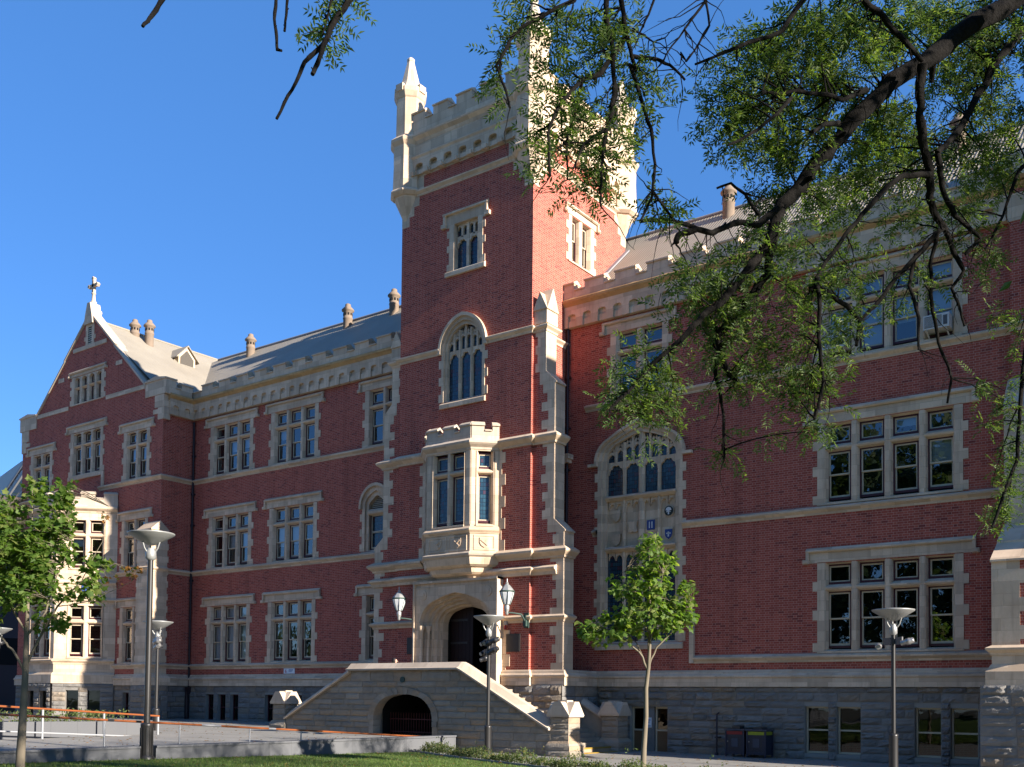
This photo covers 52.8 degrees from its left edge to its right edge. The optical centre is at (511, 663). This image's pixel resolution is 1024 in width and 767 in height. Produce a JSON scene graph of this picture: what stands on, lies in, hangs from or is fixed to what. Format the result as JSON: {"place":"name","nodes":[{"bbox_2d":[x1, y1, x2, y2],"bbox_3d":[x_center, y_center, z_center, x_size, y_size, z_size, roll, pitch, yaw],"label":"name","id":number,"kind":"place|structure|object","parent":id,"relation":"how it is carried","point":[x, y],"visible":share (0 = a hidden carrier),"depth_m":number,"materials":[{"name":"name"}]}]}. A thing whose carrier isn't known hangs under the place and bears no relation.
{"place":"outdoors","nodes":[
{"label":"outdoors","id":0,"kind":"place"},
{"bbox_2d":[0,712,431,749],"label":"plaza","id":1,"kind":"structure","parent":0,"point":[200,734],"depth_m":38.60,"materials":[{"name":"concrete"}]},
{"bbox_2d":[0,627,11,644],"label":"street lamp","id":2,"kind":"object","parent":1,"relation":"on","point":[3,630],"visible":0.85,"depth_m":49.51,"materials":[{"name":"silver metal"}]},
{"bbox_2d":[0,461,22,711],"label":"modern building","id":3,"kind":"structure","parent":1,"relation":"on","point":[11,480],"depth_m":85.30,"materials":[{"name":"metal"}]},
{"bbox_2d":[0,708,134,721],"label":"hedge","id":4,"kind":"object","parent":1,"relation":"on","point":[67,714],"visible":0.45,"depth_m":37.41,"materials":[{"name":"green plant"}]},
{"bbox_2d":[0,721,140,739],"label":"panel wall","id":5,"kind":"structure","parent":1,"relation":"on","point":[111,728],"depth_m":35.88,"materials":[{"name":"grey concrete"}]},
{"bbox_2d":[0,705,159,738],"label":"handrail","id":6,"kind":"object","parent":1,"relation":"on","point":[42,732],"visible":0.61,"depth_m":35.33,"materials":[{"name":"white metal"}]},
{"bbox_2d":[142,620,173,730],"bbox_3d":[-14.667,0.682,42.635,1.216,4.895,1.275,0,-2,24],"label":"street lamp","id":7,"kind":"object","parent":1,"relation":"on","point":[160,625],"visible":0.94,"depth_m":42.51,"materials":[{"name":"silver metal"}]},
{"bbox_2d":[0,713,414,746],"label":"handrail","id":8,"kind":"object","parent":1,"relation":"on","point":[118,720],"visible":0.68,"depth_m":30.08,"materials":[{"name":"metal"}]},
{"bbox_2d":[269,662,631,757],"bbox_3d":[-2.680,1.972,43.296,15.972,3.815,5.825,-1,-2,36],"label":"entrance stair","id":9,"kind":"object","parent":1,"relation":"on","point":[441,698],"visible":0.83,"depth_m":40.69,"materials":[{"name":"stone"}]},
{"bbox_2d":[0,751,537,766],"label":"lawn","id":10,"kind":"structure","parent":0,"point":[355,757],"depth_m":29.32,"materials":[{"name":"plant"}]},
{"bbox_2d":[0,474,142,766],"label":"young tree","id":11,"kind":"object","parent":10,"relation":"on","point":[33,565],"visible":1,"depth_m":23.45,"materials":[{"name":"green plant"}]},
{"bbox_2d":[127,530,174,759],"bbox_3d":[-10.110,-0.361,28.678,1.280,6.625,1.280,-1,-2,36],"label":"street lamp","id":12,"kind":"object","parent":10,"relation":"on","point":[151,537],"visible":0.91,"depth_m":28.58,"materials":[{"name":"silver metal"}]},
{"bbox_2d":[141,0,1023,542],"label":"overhanging tree","id":13,"kind":"object","parent":10,"relation":"on","point":[881,52],"visible":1,"depth_m":11.74,"materials":[{"name":"green plant"}]},
{"bbox_2d":[0,0,1023,475],"label":"sky","id":14,"kind":"structure","parent":0,"point":[154,162],"materials":[{"name":"blue"}]},
{"bbox_2d":[434,750,952,766],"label":"path","id":15,"kind":"structure","parent":0,"point":[671,759],"depth_m":35.58,"materials":[{"name":"concrete"}]},
{"bbox_2d":[3,721,934,766],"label":"fallen leaves","id":16,"kind":"object","parent":15,"relation":"on","point":[379,753],"visible":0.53,"depth_m":33.76,"materials":[{"name":"brown plant"}]},
{"bbox_2d":[416,751,547,766],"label":"kerb","id":17,"kind":"structure","parent":15,"relation":"on","point":[512,763],"depth_m":32.41,"materials":[{"name":"concrete"}]},
{"bbox_2d":[473,615,504,752],"bbox_3d":[-0.788,0.879,37.346,1.406,5.265,1.184,-1,-2,35],"label":"street lamp","id":18,"kind":"object","parent":15,"relation":"on","point":[490,620],"visible":0.98,"depth_m":37.26,"materials":[{"name":"silver metal"}]},
{"bbox_2d":[418,736,726,766],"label":"hedge","id":19,"kind":"object","parent":15,"relation":"on","point":[471,752],"visible":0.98,"depth_m":30.79,"materials":[{"name":"green plant"}]},
{"bbox_2d":[574,532,699,766],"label":"young tree","id":20,"kind":"object","parent":15,"relation":"on","point":[658,614],"visible":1,"depth_m":26.28,"materials":[{"name":"green plant"}]},
{"bbox_2d":[724,725,751,756],"bbox_3d":[8.450,2.894,38.466,0.820,1.150,0.780,-1,-2,36],"label":"recycling bin","id":21,"kind":"object","parent":15,"relation":"on","point":[735,739],"visible":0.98,"depth_m":38.19,"materials":[{"name":"metal"}]},
{"bbox_2d":[728,736,740,750],"bbox_3d":[8.241,2.977,38.199,0.480,0.521,0.005,-1,-2,36],"label":"perforated door","id":22,"kind":"structure","parent":21,"relation":"in","point":[728,736],"depth_m":38.11,"materials":[{"name":"metal"}]},
{"bbox_2d":[745,726,774,757],"bbox_3d":[9.125,2.894,37.967,0.820,1.130,0.780,-1,-2,36],"label":"recycling bin","id":23,"kind":"object","parent":15,"relation":"on","point":[759,740],"visible":1,"depth_m":37.74,"materials":[{"name":"metal"}]},
{"bbox_2d":[751,737,761,751],"bbox_3d":[8.917,2.967,37.700,0.480,0.521,0.005,-1,-2,36],"label":"perforated door","id":24,"kind":"structure","parent":23,"relation":"in","point":[751,737],"depth_m":37.67,"materials":[{"name":"metal"}]},
{"bbox_2d":[871,608,914,766],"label":"street lamp","id":25,"kind":"object","parent":15,"relation":"on","point":[893,614],"visible":1,"depth_m":30.32,"materials":[{"name":"silver metal"}]},
{"label":"ground","id":26,"kind":"structure","parent":0,"visible":0},
{"bbox_2d":[0,735,456,763],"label":"retaining wall","id":27,"kind":"structure","parent":26,"relation":"on","point":[327,746],"depth_m":31.12,"materials":[{"name":"grey concrete"}]},
{"bbox_2d":[13,0,1023,766],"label":"college building","id":28,"kind":"structure","parent":26,"relation":"on","point":[443,450],"depth_m":43.19,"materials":[{"name":"red brick"}]},
{"bbox_2d":[29,605,50,658],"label":"window","id":29,"kind":"structure","parent":28,"relation":"in","point":[43,653],"depth_m":60.62,"materials":[{"name":"beige stone"}]},
{"bbox_2d":[25,442,56,494],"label":"window","id":30,"kind":"structure","parent":28,"relation":"in","point":[40,466],"depth_m":65.69,"materials":[{"name":"beige stone"}]},
{"bbox_2d":[28,491,117,683],"bbox_3d":[-26.961,-4.387,61.606,8.139,11.290,2.891,-1,-2,36],"label":"bay window","id":31,"kind":"structure","parent":28,"relation":"in","point":[57,668],"depth_m":60.04,"materials":[{"name":"beige stone"}]},
{"bbox_2d":[66,605,103,658],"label":"window","id":32,"kind":"structure","parent":28,"relation":"in","point":[86,621],"depth_m":60.01,"materials":[{"name":"beige stone"}]},
{"bbox_2d":[65,417,107,477],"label":"window","id":33,"kind":"structure","parent":28,"relation":"in","point":[92,448],"depth_m":62.90,"materials":[{"name":"beige stone"}]},
{"bbox_2d":[67,361,107,406],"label":"window","id":34,"kind":"structure","parent":28,"relation":"in","point":[89,387],"depth_m":62.81,"materials":[{"name":"beige stone"}]},
{"bbox_2d":[69,520,105,569],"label":"window","id":35,"kind":"structure","parent":28,"relation":"in","point":[85,538],"depth_m":60.23,"materials":[{"name":"beige stone"}]},
{"bbox_2d":[113,597,135,663],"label":"window","id":36,"kind":"structure","parent":28,"relation":"in","point":[124,624],"depth_m":59.74,"materials":[{"name":"beige stone"}]},
{"bbox_2d":[126,693,127,716],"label":"basement window","id":37,"kind":"structure","parent":28,"relation":"in","point":[126,693],"depth_m":59.65,"materials":[{"name":"black glass"}]},
{"bbox_2d":[115,507,153,571],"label":"window","id":38,"kind":"structure","parent":28,"relation":"in","point":[126,552],"depth_m":59.89,"materials":[{"name":"beige stone"}]},
{"bbox_2d":[117,416,155,481],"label":"window","id":39,"kind":"structure","parent":28,"relation":"in","point":[139,450],"depth_m":59.61,"materials":[{"name":"beige stone"}]},
{"bbox_2d":[208,694,213,719],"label":"basement window","id":40,"kind":"structure","parent":28,"relation":"in","point":[210,706],"depth_m":58.43,"materials":[{"name":"grey paint"}]},
{"bbox_2d":[220,694,225,719],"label":"basement window","id":41,"kind":"structure","parent":28,"relation":"in","point":[222,707],"depth_m":57.81,"materials":[{"name":"grey paint"}]},
{"bbox_2d":[200,593,255,663],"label":"window","id":42,"kind":"structure","parent":28,"relation":"in","point":[228,637],"depth_m":57.65,"materials":[{"name":"beige stone"}]},
{"bbox_2d":[202,501,257,569],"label":"window","id":43,"kind":"structure","parent":28,"relation":"in","point":[238,537],"depth_m":57.79,"materials":[{"name":"beige stone"}]},
{"bbox_2d":[204,407,259,476],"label":"window","id":44,"kind":"structure","parent":28,"relation":"in","point":[238,442],"depth_m":57.99,"materials":[{"name":"beige stone"}]},
{"bbox_2d":[233,694,237,720],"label":"basement window","id":45,"kind":"structure","parent":28,"relation":"in","point":[234,707],"depth_m":57.16,"materials":[{"name":"grey paint"}]},
{"bbox_2d":[268,695,272,721],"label":"basement window","id":46,"kind":"structure","parent":28,"relation":"in","point":[269,708],"depth_m":55.43,"materials":[{"name":"grey paint"}]},
{"bbox_2d":[284,668,294,673],"bbox_3d":[-11.714,0.408,54.209,0.840,0.270,0.035,-1,-2,36],"label":"street number sign","id":47,"kind":"object","parent":28,"relation":"attached to","point":[289,670],"visible":1,"depth_m":54.18,"materials":[{"name":"white metal"}]},
{"bbox_2d":[260,588,322,662],"bbox_3d":[-11.558,-1.925,54.384,4.700,3.830,0.580,-1,-2,36],"label":"window","id":48,"kind":"structure","parent":28,"relation":"in","point":[272,618],"depth_m":54.54,"materials":[{"name":"beige stone"}]},
{"bbox_2d":[262,490,323,562],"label":"window","id":49,"kind":"structure","parent":28,"relation":"in","point":[286,532],"depth_m":54.74,"materials":[{"name":"beige stone"}]},
{"bbox_2d":[264,391,325,465],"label":"window","id":50,"kind":"structure","parent":28,"relation":"in","point":[280,431],"depth_m":54.90,"materials":[{"name":"beige stone"}]},
{"bbox_2d":[353,584,373,660],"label":"window","id":51,"kind":"structure","parent":28,"relation":"in","point":[367,612],"depth_m":51.08,"materials":[{"name":"beige stone"}]},
{"bbox_2d":[358,482,383,556],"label":"traceried window","id":52,"kind":"structure","parent":28,"relation":"in","point":[371,499],"depth_m":51.25,"materials":[{"name":"beige stone"}]},
{"bbox_2d":[357,374,391,447],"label":"window","id":53,"kind":"structure","parent":28,"relation":"in","point":[371,406],"depth_m":51.36,"materials":[{"name":"beige stone"}]},
{"bbox_2d":[392,586,412,619],"bbox_3d":[-4.650,-2.367,45.231,1.280,1.981,0.610,2,-2,-31],"label":"wall lantern","id":54,"kind":"object","parent":28,"relation":"attached to","point":[399,598],"depth_m":44.93,"materials":[{"name":"white glass"}]},
{"bbox_2d":[407,637,411,653],"bbox_3d":[-4.401,-0.770,45.609,0.650,0.740,0.048,-1,-2,36],"label":"plaque","id":55,"kind":"object","parent":28,"relation":"attached to","point":[409,645],"visible":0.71,"depth_m":45.68,"materials":[{"name":"grey metal"}]},
{"bbox_2d":[424,459,426,531],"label":"window","id":56,"kind":"structure","parent":28,"relation":"in","point":[426,459],"depth_m":45.22,"materials":[{"name":"beige stone"}]},
{"bbox_2d":[431,451,465,529],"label":"window","id":57,"kind":"structure","parent":28,"relation":"in","point":[448,473],"depth_m":43.68,"materials":[{"name":"glass"}]},
{"bbox_2d":[412,576,502,683],"bbox_3d":[-2.142,-1.165,44.223,4.640,4.760,1.240,-1,-2,36],"label":"doorway","id":58,"kind":"structure","parent":28,"relation":"in","point":[434,602],"depth_m":44.65,"materials":[{"name":"beige stone"}]},
{"bbox_2d":[450,607,473,666],"bbox_3d":[-2.199,-0.660,45.230,1.260,3.620,0.095,-1,-2,36],"label":"door","id":59,"kind":"structure","parent":28,"relation":"in","point":[462,621],"depth_m":45.18,"materials":[{"name":"paint"}]},
{"bbox_2d":[437,311,487,409],"bbox_3d":[-2.027,-13.123,44.591,2.700,4.050,0.570,-1,-2,36],"label":"traceried window","id":60,"kind":"structure","parent":28,"relation":"in","point":[462,342],"depth_m":44.72,"materials":[{"name":"beige stone"}]},
{"bbox_2d":[441,199,490,278],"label":"traceried window","id":61,"kind":"structure","parent":28,"relation":"in","point":[465,225],"depth_m":44.73,"materials":[{"name":"beige stone"}]},
{"bbox_2d":[475,451,493,526],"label":"window","id":62,"kind":"structure","parent":28,"relation":"in","point":[484,479],"depth_m":43.18,"materials":[{"name":"beige stone"}]},
{"bbox_2d":[506,634,519,651],"bbox_3d":[0.044,-0.837,42.328,0.700,0.740,0.048,-1,-2,36],"label":"plaque","id":63,"kind":"object","parent":28,"relation":"attached to","point":[512,642],"visible":1,"depth_m":42.30,"materials":[{"name":"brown metal"}]},
{"bbox_2d":[499,579,528,627],"bbox_3d":[0.081,-2.439,41.739,1.280,1.981,0.610,2,-2,-31],"label":"wall lantern","id":64,"kind":"object","parent":28,"relation":"attached to","point":[506,591],"depth_m":41.47,"materials":[{"name":"white glass"}]},
{"bbox_2d":[563,200,600,275],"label":"window","id":65,"kind":"structure","parent":28,"relation":"in","point":[584,241],"depth_m":45.46,"materials":[{"name":"beige stone"}]},
{"bbox_2d":[633,707,643,749],"bbox_3d":[5.178,2.689,41.911,0.570,1.850,0.120,-1,-2,36],"label":"door","id":66,"kind":"structure","parent":28,"relation":"in","point":[637,733],"depth_m":41.95,"materials":[{"name":"beige paint"}]},
{"bbox_2d":[599,305,679,400],"bbox_3d":[5.286,-12.623,42.396,3.680,3.410,0.580,-1,-2,36],"label":"window","id":67,"kind":"structure","parent":28,"relation":"in","point":[639,320],"depth_m":42.35,"materials":[{"name":"beige stone"}]},
{"bbox_2d":[587,418,692,649],"bbox_3d":[5.252,-5.293,42.116,4.820,9.480,0.570,-1,-2,36],"label":"traceried window","id":68,"kind":"structure","parent":28,"relation":"in","point":[634,500],"depth_m":42.38,"materials":[{"name":"beige stone"}]},
{"bbox_2d":[648,717,651,726],"bbox_3d":[5.511,2.383,41.492,0.230,0.400,0.019,-1,-2,36],"label":"door notice","id":69,"kind":"object","parent":28,"relation":"attached to","point":[649,721],"depth_m":41.46,"materials":[{"name":"white paper"}]},
{"bbox_2d":[656,707,667,751],"bbox_3d":[6.039,2.676,41.275,0.590,1.850,0.120,-1,-2,36],"label":"door","id":70,"kind":"structure","parent":28,"relation":"in","point":[661,734],"depth_m":41.29,"materials":[{"name":"beige paint"}]},
{"bbox_2d":[715,712,720,754],"bbox_3d":[7.865,2.709,39.428,0.160,1.693,0.300,-1,-2,36],"label":"standpipe","id":71,"kind":"object","parent":28,"relation":"attached to","point":[716,737],"visible":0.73,"depth_m":39.34,"materials":[{"name":"grey metal"}]},
{"bbox_2d":[807,706,827,753],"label":"basement window","id":72,"kind":"structure","parent":28,"relation":"in","point":[808,707],"depth_m":37.70,"materials":[{"name":"beige paint"}]},
{"bbox_2d":[822,333,850,357],"bbox_3d":[11.738,-11.439,37.271,0.840,0.698,0.637,-1,-2,36],"label":"air conditioner","id":73,"kind":"object","parent":28,"relation":"attached to","point":[845,348],"visible":0.14,"depth_m":37.13,"materials":[{"name":"white metal"}]},
{"bbox_2d":[839,707,860,754],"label":"basement window","id":74,"kind":"structure","parent":28,"relation":"in","point":[853,753],"depth_m":37.00,"materials":[{"name":"beige paint"}]},
{"bbox_2d":[802,385,978,505],"bbox_3d":[13.252,-7.513,36.294,6.040,3.520,0.580,-1,-2,36],"label":"window","id":75,"kind":"structure","parent":28,"relation":"in","point":[941,444],"depth_m":36.12,"materials":[{"name":"beige stone"}]},
{"bbox_2d":[802,535,979,652],"bbox_3d":[13.197,-2.302,36.113,6.040,3.830,0.580,-1,-2,36],"label":"window","id":76,"kind":"structure","parent":28,"relation":"in","point":[924,582],"depth_m":36.01,"materials":[{"name":"beige stone"}]},
{"bbox_2d":[803,234,978,361],"bbox_3d":[13.307,-12.745,36.476,6.040,3.410,0.580,-1,-2,36],"label":"window","id":77,"kind":"structure","parent":28,"relation":"in","point":[886,336],"depth_m":36.28,"materials":[{"name":"beige stone"}]},
{"bbox_2d":[916,708,940,757],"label":"basement window","id":78,"kind":"structure","parent":28,"relation":"in","point":[917,709],"depth_m":35.42,"materials":[{"name":"beige paint"}]},
{"bbox_2d":[923,312,952,338],"bbox_3d":[14.553,-11.481,35.193,0.840,0.698,0.637,-1,-2,36],"label":"air conditioner","id":79,"kind":"object","parent":28,"relation":"attached to","point":[945,319],"visible":0.96,"depth_m":35.01,"materials":[{"name":"white metal"}]},
{"bbox_2d":[952,708,977,759],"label":"basement window","id":80,"kind":"structure","parent":28,"relation":"in","point":[953,727],"depth_m":34.73,"materials":[{"name":"beige paint"}]}
]}

